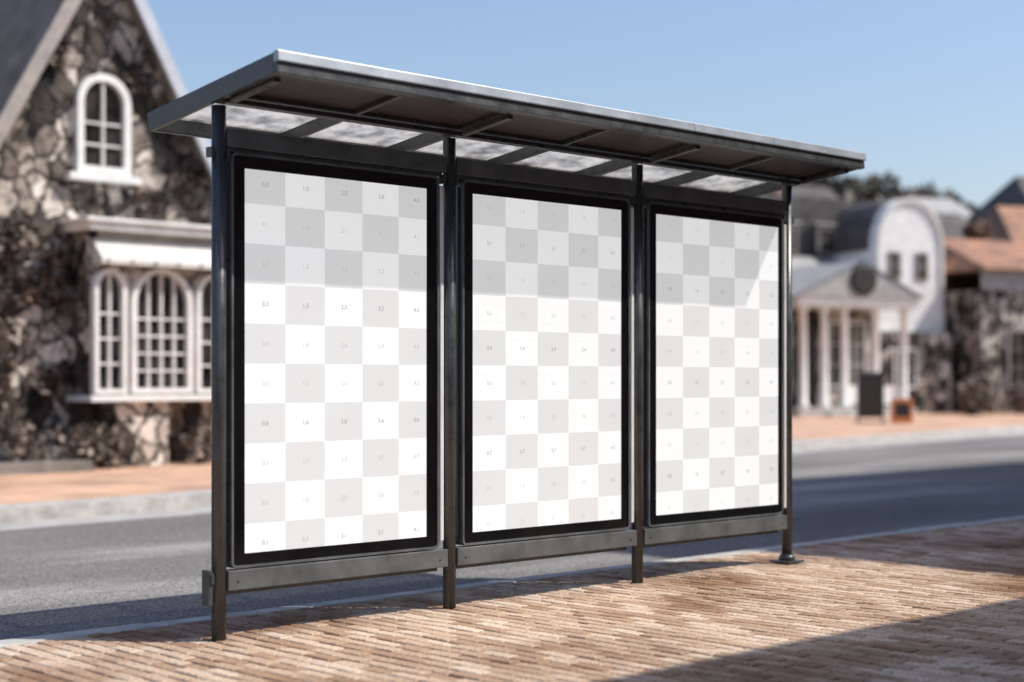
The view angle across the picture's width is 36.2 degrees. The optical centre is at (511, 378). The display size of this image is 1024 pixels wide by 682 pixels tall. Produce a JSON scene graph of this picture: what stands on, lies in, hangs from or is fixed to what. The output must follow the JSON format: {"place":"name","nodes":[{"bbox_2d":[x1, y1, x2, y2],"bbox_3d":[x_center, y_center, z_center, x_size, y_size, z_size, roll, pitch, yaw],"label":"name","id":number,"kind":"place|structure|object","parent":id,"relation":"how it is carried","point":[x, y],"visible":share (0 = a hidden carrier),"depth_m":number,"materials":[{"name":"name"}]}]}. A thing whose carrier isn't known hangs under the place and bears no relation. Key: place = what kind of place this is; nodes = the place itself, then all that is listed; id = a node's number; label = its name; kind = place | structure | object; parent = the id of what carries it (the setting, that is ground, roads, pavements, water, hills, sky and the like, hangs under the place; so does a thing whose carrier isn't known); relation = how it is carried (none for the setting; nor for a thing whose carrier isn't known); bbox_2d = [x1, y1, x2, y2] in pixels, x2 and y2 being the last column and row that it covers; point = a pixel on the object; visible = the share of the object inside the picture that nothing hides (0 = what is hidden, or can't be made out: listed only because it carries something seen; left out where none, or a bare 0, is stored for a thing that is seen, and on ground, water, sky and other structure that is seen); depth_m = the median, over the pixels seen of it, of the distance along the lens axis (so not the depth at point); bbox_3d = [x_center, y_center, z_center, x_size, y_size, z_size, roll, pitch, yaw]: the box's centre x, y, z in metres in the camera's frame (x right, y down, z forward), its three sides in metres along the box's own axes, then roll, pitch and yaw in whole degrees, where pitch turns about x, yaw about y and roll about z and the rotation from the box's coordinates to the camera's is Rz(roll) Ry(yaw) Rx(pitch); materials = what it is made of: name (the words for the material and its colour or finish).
{"place":"outdoors","nodes":[
{"label":"outdoors","id":0,"kind":"place"},
{"bbox_2d":[99,274,119,388],"bbox_3d":[-5.639,-0.660,21.816,0.435,1.675,0.050,0,0,-44],"label":"bay window narrow glass","id":1,"kind":"object","parent":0,"point":[115,333],"visible":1,"depth_m":21.84,"materials":[{"name":"glass"}]},
{"bbox_2d":[96,401,168,466],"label":"bay pier","id":2,"kind":"structure","parent":0,"point":[143,426],"depth_m":22.18,"materials":[{"name":"beige stone"}]},
{"bbox_2d":[146,277,149,387],"bbox_3d":[-5.157,-0.653,22.199,0.028,1.576,0.063,0,0,-44],"label":"bay window centre mullion","id":3,"kind":"object","parent":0,"point":[148,331],"visible":1,"depth_m":22.18},
{"bbox_2d":[137,274,184,387],"bbox_3d":[-5.048,-0.680,22.384,0.905,1.705,0.050,0,0,-44],"label":"bay window centre glass","id":4,"kind":"object","parent":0,"point":[154,330],"visible":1,"depth_m":22.36,"materials":[{"name":"black glass"}]},
{"bbox_2d":[159,274,162,387],"bbox_3d":[-5.008,-0.680,22.343,0.028,1.630,0.063,0,0,-44],"label":"bay window centre mullion","id":5,"kind":"object","parent":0,"point":[161,329],"visible":1,"depth_m":22.32},
{"bbox_2d":[171,278,174,387],"bbox_3d":[-4.858,-0.653,22.487,0.028,1.576,0.063,0,0,-44],"label":"bay window centre mullion","id":6,"kind":"object","parent":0,"point":[173,331],"visible":1,"depth_m":22.46},
{"bbox_2d":[0,518,1023,681],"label":"brick paving","id":7,"kind":"structure","parent":0,"point":[943,605],"depth_m":7.73,"materials":[{"name":"brick"}]},
{"bbox_2d":[147,49,865,641],"bbox_3d":[0.250,-0.105,9.072,4.691,2.751,1.131,0,0,-44],"label":"bus shelter","id":8,"kind":"object","parent":7,"relation":"on","point":[535,327],"visible":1,"depth_m":8.61,"materials":[{"name":"paint"}]},
{"bbox_2d":[0,435,1023,639],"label":"road","id":9,"kind":"structure","parent":0,"point":[62,579],"depth_m":12.94,"materials":[{"name":"grey asphalt"}]},
{"bbox_2d":[0,413,1023,504],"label":"pavement","id":10,"kind":"structure","parent":0,"point":[171,477],"depth_m":20.44,"materials":[{"name":"brick"}]},
{"bbox_2d":[0,419,210,469],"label":"shrub","id":11,"kind":"object","parent":10,"relation":"on","point":[83,441],"visible":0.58,"depth_m":21.35,"materials":[{"name":"green plant"}]},
{"bbox_2d":[854,372,886,422],"bbox_3d":[9.950,0.528,43.500,0.800,1.420,0.400,0,0,-8],"label":"notice board","id":12,"kind":"object","parent":10,"relation":"on","point":[870,396],"visible":1,"depth_m":43.47,"materials":[{"name":"paint"}]},
{"bbox_2d":[891,399,912,422],"bbox_3d":[10.600,0.877,42.600,0.560,0.668,0.409,0,0,10],"label":"sandwich board","id":13,"kind":"object","parent":10,"relation":"on","point":[901,410],"visible":1,"depth_m":42.49,"materials":[{"name":"orange wood"}]},
{"bbox_2d":[955,373,1023,415],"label":"shrub","id":14,"kind":"object","parent":10,"relation":"on","point":[973,398],"visible":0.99,"depth_m":52.52,"materials":[{"name":"green plant"}]},
{"bbox_2d":[146,0,1023,206],"label":"sky","id":15,"kind":"structure","parent":0,"point":[929,90],"materials":[{"name":"blue"}]},
{"bbox_2d":[832,323,832,385],"bbox_3d":[10.958,-0.825,53.644,0.028,2.130,0.035,0,0,-24],"label":"porch window mullion","id":16,"kind":"object","parent":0,"point":[832,354],"visible":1,"depth_m":53.63},
{"bbox_2d":[828,323,839,385],"bbox_3d":[10.940,-0.825,53.684,0.740,2.190,0.050,0,0,-24],"label":"porch window glass","id":17,"kind":"object","parent":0,"point":[836,354],"visible":0.6,"depth_m":53.70,"materials":[{"name":"grey glass"}]},
{"bbox_2d":[856,324,856,385],"bbox_3d":[11.871,-0.825,54.051,0.028,2.130,0.035,0,0,-24],"label":"porch window mullion","id":18,"kind":"object","parent":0,"point":[856,354],"visible":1,"depth_m":54.03},
{"bbox_2d":[906,197,979,221],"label":"roof","id":19,"kind":"structure","parent":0,"point":[942,205],"depth_m":90.88,"materials":[{"name":"grey metal"}]},
{"bbox_2d":[967,176,1023,219],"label":"roof","id":20,"kind":"structure","parent":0,"point":[1011,193],"depth_m":87.06,"materials":[{"name":"stone"}]},
{"bbox_2d":[1018,332,1018,382],"bbox_3d":[18.115,-0.700,56.047,0.028,1.940,0.049,0,0,-24],"label":"window mullion","id":21,"kind":"structure","parent":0,"point":[1018,357],"depth_m":56.03},
{"label":"ground","id":22,"kind":"structure","parent":0,"visible":0},
{"bbox_2d":[0,458,92,474],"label":"door step","id":23,"kind":"object","parent":22,"relation":"on","point":[46,466],"depth_m":20.50,"materials":[{"name":"stone"}]},
{"bbox_2d":[0,446,64,461],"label":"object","id":24,"kind":"object","parent":23,"relation":"on","point":[54,453],"depth_m":20.84,"materials":[{"name":"grey stone"}]},
{"bbox_2d":[0,0,210,461],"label":"gable wall","id":25,"kind":"structure","parent":22,"relation":"on","point":[37,154],"depth_m":21.98,"materials":[{"name":"stone"}]},
{"bbox_2d":[0,0,63,112],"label":"roof","id":26,"kind":"structure","parent":25,"relation":"attached to","point":[24,25],"depth_m":22.02,"materials":[{"name":"stone"}]},
{"bbox_2d":[0,0,81,146],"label":"bargeboard","id":27,"kind":"object","parent":26,"relation":"attached to","point":[34,68],"visible":1,"depth_m":21.31,"materials":[{"name":"white wood"}]},
{"bbox_2d":[64,171,140,185],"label":"sill","id":28,"kind":"structure","parent":25,"relation":"attached to","point":[100,178],"depth_m":22.18,"materials":[{"name":"white paint"}]},
{"bbox_2d":[74,74,130,176],"bbox_3d":[-5.831,-3.620,22.318,0.840,1.420,0.140,0,0,-44],"label":"window frame","id":29,"kind":"object","parent":28,"relation":"on","point":[116,84],"visible":0.98,"depth_m":22.21,"materials":[{"name":"white paint"}]},
{"bbox_2d":[101,81,104,166],"bbox_3d":[-5.829,-3.620,22.317,0.028,1.220,0.063,0,0,-44],"label":"window mullion","id":30,"kind":"structure","parent":29,"relation":"attached to","point":[103,123],"depth_m":22.29,"materials":[{"name":"white paint"}]},
{"bbox_2d":[85,82,121,167],"bbox_3d":[-5.869,-3.620,22.358,0.740,1.320,0.050,0,0,-44],"label":"window glass","id":31,"kind":"object","parent":29,"relation":"attached to","point":[113,135],"visible":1,"depth_m":22.38,"materials":[{"name":"black glass"}]},
{"bbox_2d":[85,121,122,127],"bbox_3d":[-5.832,-3.623,22.320,0.640,0.028,0.049,0,0,-44],"label":"window bar","id":32,"kind":"object","parent":29,"relation":"attached to","point":[106,124],"depth_m":22.33,"materials":[{"name":"white paint"}]},
{"bbox_2d":[85,142,122,148],"bbox_3d":[-5.832,-3.317,22.320,0.640,0.028,0.049,0,0,-44],"label":"window bar","id":33,"kind":"object","parent":29,"relation":"attached to","point":[108,146],"depth_m":22.33,"materials":[{"name":"white paint"}]},
{"bbox_2d":[0,24,210,444],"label":"ivy","id":34,"kind":"object","parent":25,"relation":"attached to","point":[145,203],"visible":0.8,"depth_m":21.69,"materials":[{"name":"green plant"}]},
{"bbox_2d":[71,230,210,395],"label":"bay wall","id":35,"kind":"structure","parent":25,"relation":"attached to","point":[84,269],"depth_m":21.89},
{"bbox_2d":[90,268,127,393],"bbox_3d":[-5.601,-0.660,21.776,0.500,1.740,0.140,0,0,-44],"label":"bay window narrow frame","id":36,"kind":"object","parent":35,"relation":"attached to","point":[94,309],"visible":1,"depth_m":21.68,"materials":[{"name":"white wood"}]},
{"bbox_2d":[99,363,121,364],"bbox_3d":[-5.602,-0.204,21.778,0.370,0.028,0.049,0,0,-44],"label":"bay window narrow bar","id":37,"kind":"object","parent":36,"relation":"attached to","point":[111,363],"visible":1,"depth_m":21.78,"materials":[{"name":"white wood"}]},
{"bbox_2d":[107,273,110,388],"bbox_3d":[-5.599,-0.660,21.775,0.028,1.610,0.063,0,0,-44],"label":"bay window narrow mullion","id":38,"kind":"object","parent":35,"relation":"attached to","point":[109,330],"visible":1,"depth_m":21.76},
{"bbox_2d":[99,312,121,314],"bbox_3d":[-5.602,-0.901,21.778,0.370,0.028,0.049,0,0,-44],"label":"bay window narrow bar","id":39,"kind":"object","parent":35,"relation":"attached to","point":[103,313],"visible":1,"depth_m":21.75,"materials":[{"name":"white paint"}]},
{"bbox_2d":[99,338,121,339],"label":"bay window narrow bar","id":40,"kind":"object","parent":35,"relation":"attached to","point":[111,338],"visible":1,"depth_m":21.78,"materials":[{"name":"white paint"}]},
{"bbox_2d":[64,220,210,237],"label":"cornice","id":41,"kind":"structure","parent":35,"relation":"on","point":[132,228],"depth_m":21.91,"materials":[{"name":"white paint"}]},
{"bbox_2d":[58,216,210,229],"bbox_3d":[-5.044,-2.186,22.568,2.800,0.048,0.830,0,0,-44],"label":"cornice cap","id":42,"kind":"object","parent":41,"relation":"on","point":[86,218],"visible":0.5,"depth_m":21.83,"materials":[{"name":"white wood"}]},
{"bbox_2d":[66,395,210,401],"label":"bay sill","id":43,"kind":"structure","parent":35,"relation":"attached to","point":[102,398],"depth_m":21.95,"materials":[{"name":"white wood"}]},
{"bbox_2d":[93,239,210,270],"bbox_3d":[-4.822,-1.755,22.338,2.400,0.350,0.270,0,0,-44],"label":"bay awning","id":44,"kind":"object","parent":35,"relation":"attached to","point":[141,254],"visible":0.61,"depth_m":22.06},
{"bbox_2d":[97,230,210,246],"bbox_3d":[-4.921,-1.830,22.469,2.240,0.440,0.039,0,0,-44],"label":"bay hood","id":45,"kind":"object","parent":35,"relation":"attached to","point":[141,237],"visible":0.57,"depth_m":22.28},
{"bbox_2d":[128,268,192,393],"bbox_3d":[-5.010,-0.680,22.345,0.980,1.780,0.140,0,0,-44],"label":"bay window centre frame","id":46,"kind":"object","parent":35,"relation":"attached to","point":[140,280],"visible":1,"depth_m":22.20,"materials":[{"name":"white wood"}]},
{"bbox_2d":[137,318,186,320],"bbox_3d":[-5.011,-0.845,22.347,0.830,0.028,0.049,0,0,-44],"label":"bay window centre bar","id":47,"kind":"object","parent":35,"relation":"attached to","point":[167,319],"visible":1,"depth_m":22.36,"materials":[{"name":"white paint"}]},
{"bbox_2d":[137,335,186,337],"bbox_3d":[-5.011,-0.600,22.347,0.830,0.028,0.049,0,0,-44],"label":"bay window centre bar","id":48,"kind":"object","parent":35,"relation":"attached to","point":[163,336],"visible":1,"depth_m":22.35,"materials":[{"name":"white wood"}]},
{"bbox_2d":[137,370,186,371],"bbox_3d":[-5.011,-0.110,22.347,0.830,0.028,0.049,0,0,-44],"label":"bay window centre bar","id":49,"kind":"object","parent":35,"relation":"attached to","point":[163,370],"visible":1,"depth_m":22.34,"materials":[{"name":"white wood"}]},
{"bbox_2d":[137,352,186,354],"bbox_3d":[-5.011,-0.355,22.347,0.830,0.028,0.049,0,0,-44],"label":"bay window centre bar","id":50,"kind":"object","parent":35,"relation":"attached to","point":[163,353],"visible":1,"depth_m":22.34,"materials":[{"name":"white wood"}]},
{"bbox_2d":[193,274,210,392],"bbox_3d":[-4.368,-0.660,22.962,0.640,1.740,0.140,0,0,-44],"label":"bay window right frame","id":51,"kind":"object","parent":35,"relation":"attached to","point":[197,334],"visible":0.42,"depth_m":22.73,"materials":[{"name":"white wood"}]},
{"bbox_2d":[202,280,210,387],"bbox_3d":[-4.406,-0.660,23.001,0.575,1.675,0.050,0,0,-44],"label":"bay window right glass","id":52,"kind":"object","parent":51,"relation":"in","point":[206,334],"visible":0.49,"depth_m":22.91,"materials":[{"name":"glass"}]},
{"bbox_2d":[125,0,210,190],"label":"roof","id":53,"kind":"structure","parent":25,"relation":"attached to","point":[145,37],"depth_m":22.88,"materials":[{"name":"stone"}]},
{"bbox_2d":[133,0,210,172],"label":"bargeboard","id":54,"kind":"object","parent":53,"relation":"attached to","point":[160,47],"depth_m":22.70,"materials":[{"name":"white wood"}]},
{"bbox_2d":[0,425,1023,523],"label":"kerb","id":55,"kind":"structure","parent":22,"relation":"on","point":[47,510],"depth_m":16.18,"materials":[{"name":"concrete"}]},
{"bbox_2d":[0,516,1023,647],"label":"kerb","id":56,"kind":"structure","parent":22,"relation":"on","point":[39,638],"depth_m":9.21,"materials":[{"name":"concrete"}]},
{"bbox_2d":[0,432,1023,530],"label":"gutter","id":57,"kind":"object","parent":22,"relation":"on","point":[88,520],"visible":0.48,"depth_m":15.75,"materials":[{"name":"concrete"}]},
{"bbox_2d":[792,407,916,416],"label":"porch floor","id":58,"kind":"structure","parent":22,"relation":"on","point":[810,412],"depth_m":50.96,"materials":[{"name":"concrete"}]},
{"bbox_2d":[797,305,808,408],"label":"column","id":59,"kind":"structure","parent":58,"relation":"on","point":[802,394],"depth_m":50.81,"materials":[{"name":"white paint"}]},
{"bbox_2d":[792,296,918,309],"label":"entablature","id":60,"kind":"structure","parent":59,"relation":"on","point":[853,303],"depth_m":51.55,"materials":[{"name":"white paint"}]},
{"bbox_2d":[792,263,924,298],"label":"pediment","id":61,"kind":"structure","parent":60,"relation":"on","point":[838,284],"depth_m":51.21,"materials":[{"name":"white paint"}]},
{"bbox_2d":[850,263,876,294],"bbox_3d":[11.537,-3.250,51.359,1.040,1.040,0.090,0,0,-24],"label":"round plaque","id":62,"kind":"object","parent":61,"relation":"attached to","point":[863,279],"visible":1,"depth_m":51.30,"materials":[{"name":"grey"}]},
{"bbox_2d":[792,260,924,297],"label":"portico roof","id":63,"kind":"structure","parent":60,"relation":"on","point":[804,278],"depth_m":51.96,"materials":[{"name":"white paint"}]},
{"bbox_2d":[818,306,829,407],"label":"column","id":64,"kind":"structure","parent":58,"relation":"on","point":[824,390],"depth_m":51.15,"materials":[{"name":"white paint"}]},
{"bbox_2d":[792,309,871,406],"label":"porch back wall","id":65,"kind":"structure","parent":58,"relation":"on","point":[813,319],"depth_m":53.63,"materials":[{"name":"paint"}]},
{"bbox_2d":[795,330,816,406],"bbox_3d":[9.971,-0.340,53.217,0.850,2.620,0.058,0,0,-24],"label":"door","id":66,"kind":"structure","parent":65,"relation":"attached to","point":[811,368],"depth_m":53.26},
{"bbox_2d":[828,321,840,386],"bbox_3d":[10.955,-0.825,53.652,0.800,2.250,0.100,0,0,-24],"label":"porch window frame","id":67,"kind":"object","parent":65,"relation":"attached to","point":[840,335],"visible":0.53,"depth_m":53.67,"materials":[{"name":"white wood"}]},
{"bbox_2d":[848,322,866,374],"bbox_3d":[11.868,-0.825,54.058,0.800,2.250,0.100,0,0,-24],"label":"porch window frame","id":68,"kind":"object","parent":65,"relation":"attached to","point":[865,346],"visible":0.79,"depth_m":54.16,"materials":[{"name":"white wood"}]},
{"bbox_2d":[849,324,863,385],"bbox_3d":[11.854,-0.825,54.090,0.740,2.190,0.050,0,0,-24],"label":"porch window glass","id":69,"kind":"object","parent":68,"relation":"in","point":[852,352],"visible":0.72,"depth_m":54.06,"materials":[{"name":"grey glass"}]},
{"bbox_2d":[838,306,850,407],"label":"column","id":70,"kind":"structure","parent":58,"relation":"on","point":[844,381],"depth_m":51.48,"materials":[{"name":"white paint"}]},
{"bbox_2d":[870,307,880,374],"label":"column","id":71,"kind":"structure","parent":58,"relation":"on","point":[875,357],"depth_m":51.99,"materials":[{"name":"white paint"}]},
{"bbox_2d":[849,386,898,403],"bbox_3d":[12.096,0.550,52.194,2.100,0.600,0.060,0,0,-24],"label":"porch railing","id":72,"kind":"object","parent":71,"relation":"attached to","point":[891,392],"visible":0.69,"depth_m":52.34,"materials":[{"name":"white paint"}]},
{"bbox_2d":[898,308,908,398],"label":"column","id":73,"kind":"structure","parent":58,"relation":"on","point":[903,376],"depth_m":52.45,"materials":[{"name":"white paint"}]},
{"bbox_2d":[825,413,890,416],"bbox_3d":[11.535,1.255,51.364,2.800,0.250,0.400,0,0,-24],"label":"porch step","id":74,"kind":"object","parent":22,"relation":"on","point":[844,414],"visible":0.2,"depth_m":50.84,"materials":[{"name":"concrete"}]},
{"bbox_2d":[879,331,951,413],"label":"wall","id":75,"kind":"structure","parent":22,"relation":"on","point":[932,393],"depth_m":55.52,"materials":[{"name":"stone"}]},
{"bbox_2d":[829,199,939,329],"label":"gable front","id":76,"kind":"structure","parent":75,"relation":"on","point":[909,229],"depth_m":55.87,"materials":[{"name":"white paint"}]},
{"bbox_2d":[888,251,900,279],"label":"window frame","id":77,"kind":"object","parent":76,"relation":"attached to","point":[889,252],"visible":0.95,"depth_m":55.49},
{"bbox_2d":[890,253,898,277],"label":"window glass","id":78,"kind":"object","parent":77,"relation":"in","point":[896,263],"visible":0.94,"depth_m":55.54,"materials":[{"name":"grey glass"}]},
{"bbox_2d":[915,252,928,280],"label":"window frame","id":79,"kind":"object","parent":76,"relation":"attached to","point":[916,253],"visible":1,"depth_m":55.95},
{"bbox_2d":[917,254,926,278],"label":"window glass","id":80,"kind":"object","parent":79,"relation":"in","point":[924,263],"visible":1,"depth_m":56.02,"materials":[{"name":"grey glass"}]},
{"bbox_2d":[893,349,917,388],"bbox_3d":[13.819,-0.350,55.085,1.000,1.400,0.100,0,0,-24],"label":"window frame","id":81,"kind":"object","parent":75,"relation":"attached to","point":[916,367],"visible":0.73,"depth_m":55.13,"materials":[{"name":"white paint"}]},
{"bbox_2d":[896,351,914,386],"bbox_3d":[13.805,-0.350,55.117,0.930,1.330,0.050,0,0,-24],"label":"window glass","id":82,"kind":"object","parent":81,"relation":"attached to","point":[911,372],"visible":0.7,"depth_m":55.17,"materials":[{"name":"grey glass"}]},
{"bbox_2d":[876,197,943,331],"bbox_3d":[14.172,-4.050,55.767,2.920,4.800,0.099,0,0,-24],"label":"gable coping","id":83,"kind":"object","parent":75,"relation":"on","point":[921,203],"visible":0.92,"depth_m":56.01,"materials":[{"name":"white paint"}]},
{"bbox_2d":[944,220,993,291],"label":"tree","id":84,"kind":"object","parent":22,"relation":"on","point":[975,230],"visible":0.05,"depth_m":67.53,"materials":[{"name":"green plant"}]},
{"bbox_2d":[944,289,1023,413],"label":"walls","id":85,"kind":"structure","parent":22,"relation":"on","point":[978,323],"depth_m":55.88,"materials":[{"name":"stone"}]},
{"bbox_2d":[981,269,1023,290],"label":"lintel band","id":86,"kind":"object","parent":85,"relation":"on","point":[1001,280],"visible":1,"depth_m":55.68,"materials":[{"name":"white paint"}]},
{"bbox_2d":[943,238,1023,286],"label":"roof","id":87,"kind":"structure","parent":86,"relation":"on","point":[966,261],"depth_m":57.77,"materials":[{"name":"ceramic"}]},
{"bbox_2d":[1007,329,1023,387],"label":"window frame","id":88,"kind":"object","parent":85,"relation":"attached to","point":[1008,355],"visible":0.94,"depth_m":55.81,"materials":[{"name":"white wood"}]},
{"bbox_2d":[1010,332,1023,385],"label":"window glass","id":89,"kind":"object","parent":88,"relation":"in","point":[1013,358],"visible":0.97,"depth_m":56.04,"materials":[{"name":"grey glass"}]},
{"bbox_2d":[978,206,1023,241],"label":"terracotta cottage","id":90,"kind":"structure","parent":22,"relation":"on","point":[1005,223],"depth_m":72.00,"materials":[{"name":"orange ceramic"}]},
{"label":"walls","id":91,"kind":"object","parent":22,"relation":"on","visible":0},
{"bbox_2d":[935,213,968,238],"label":"roof","id":92,"kind":"structure","parent":91,"relation":"on","point":[951,225],"depth_m":74.48,"materials":[{"name":"stone"}]},
{"bbox_3d":[7.318,-0.835,56.164,8.600,4.430,7.400,0,0,-24],"label":"main block","id":93,"kind":"object","parent":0,"visible":0},
{"bbox_2d":[792,256,837,267],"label":"roof","id":94,"kind":"structure","parent":93,"relation":"on","point":[798,261],"depth_m":56.74,"materials":[{"name":"grey metal"}]},
{"bbox_3d":[7.504,-3.550,58.819,9.100,1.600,4.700,0,0,-24],"label":"upper storey","id":95,"kind":"object","parent":93,"relation":"on","visible":0},
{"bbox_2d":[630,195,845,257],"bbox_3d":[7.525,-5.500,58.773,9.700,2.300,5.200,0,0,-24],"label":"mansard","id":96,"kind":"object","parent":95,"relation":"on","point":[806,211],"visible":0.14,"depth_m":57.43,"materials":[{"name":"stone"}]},
{"bbox_2d":[766,190,781,194],"bbox_3d":[10.068,-7.050,59.577,0.600,1.200,0.600,0,0,-24],"label":"chimney","id":97,"kind":"object","parent":96,"relation":"on","point":[777,193],"visible":0.04,"depth_m":59.27,"materials":[{"name":"brick"}]},
{"bbox_2d":[792,224,797,254],"bbox_3d":[9.754,-5.050,57.331,0.800,1.100,1.250,0,0,-24],"label":"dormer","id":98,"kind":"object","parent":96,"relation":"on","point":[794,225],"visible":0.14,"depth_m":56.92,"materials":[{"name":"stone"}]},
{"bbox_2d":[792,227,796,252],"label":"dormer window frame","id":99,"kind":"object","parent":98,"relation":"in","point":[795,228],"visible":0.37,"depth_m":56.83,"materials":[{"name":"white wood"}]},
{"bbox_2d":[792,228,794,250],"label":"dormer window glass","id":100,"kind":"object","parent":99,"relation":"in","point":[793,240],"visible":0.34,"depth_m":56.83,"materials":[{"name":"black glass"}]},
{"bbox_2d":[765,186,849,205],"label":"roof","id":101,"kind":"structure","parent":96,"relation":"on","point":[813,191],"depth_m":93.26,"materials":[{"name":"stone"}]},
{"bbox_2d":[812,225,833,255],"bbox_3d":[11.216,-5.050,57.981,0.800,1.100,1.250,0,0,-24],"label":"dormer","id":102,"kind":"object","parent":96,"relation":"on","point":[814,240],"visible":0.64,"depth_m":57.34,"materials":[{"name":"stone"}]},
{"bbox_2d":[810,222,837,225],"bbox_3d":[11.236,-5.651,57.936,1.000,0.099,1.350,0,0,-24],"label":"dormer cap","id":103,"kind":"object","parent":102,"relation":"on","point":[823,224],"visible":0.5,"depth_m":57.34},
{"bbox_2d":[817,228,833,254],"bbox_3d":[11.479,-5.025,57.392,0.700,0.950,0.080,0,0,-24],"label":"dormer window frame","id":104,"kind":"object","parent":102,"relation":"in","point":[818,240],"visible":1,"depth_m":57.25,"materials":[{"name":"white wood"}]},
{"bbox_2d":[820,230,831,252],"bbox_3d":[11.468,-5.025,57.415,0.640,0.890,0.050,0,0,-24],"label":"dormer window glass","id":105,"kind":"object","parent":104,"relation":"in","point":[828,238],"visible":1,"depth_m":57.41,"materials":[{"name":"black glass"}]},
{"bbox_2d":[831,196,905,254],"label":"gable roof","id":106,"kind":"structure","parent":96,"relation":"on","point":[852,228],"depth_m":56.55,"materials":[{"name":"stone"}]},
{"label":"hill","id":107,"kind":"structure","parent":0,"visible":0},
{"bbox_2d":[799,170,978,212],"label":"distant trees","id":108,"kind":"object","parent":107,"relation":"on","point":[850,190],"visible":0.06,"depth_m":127.48,"materials":[{"name":"green plant"}]}
]}

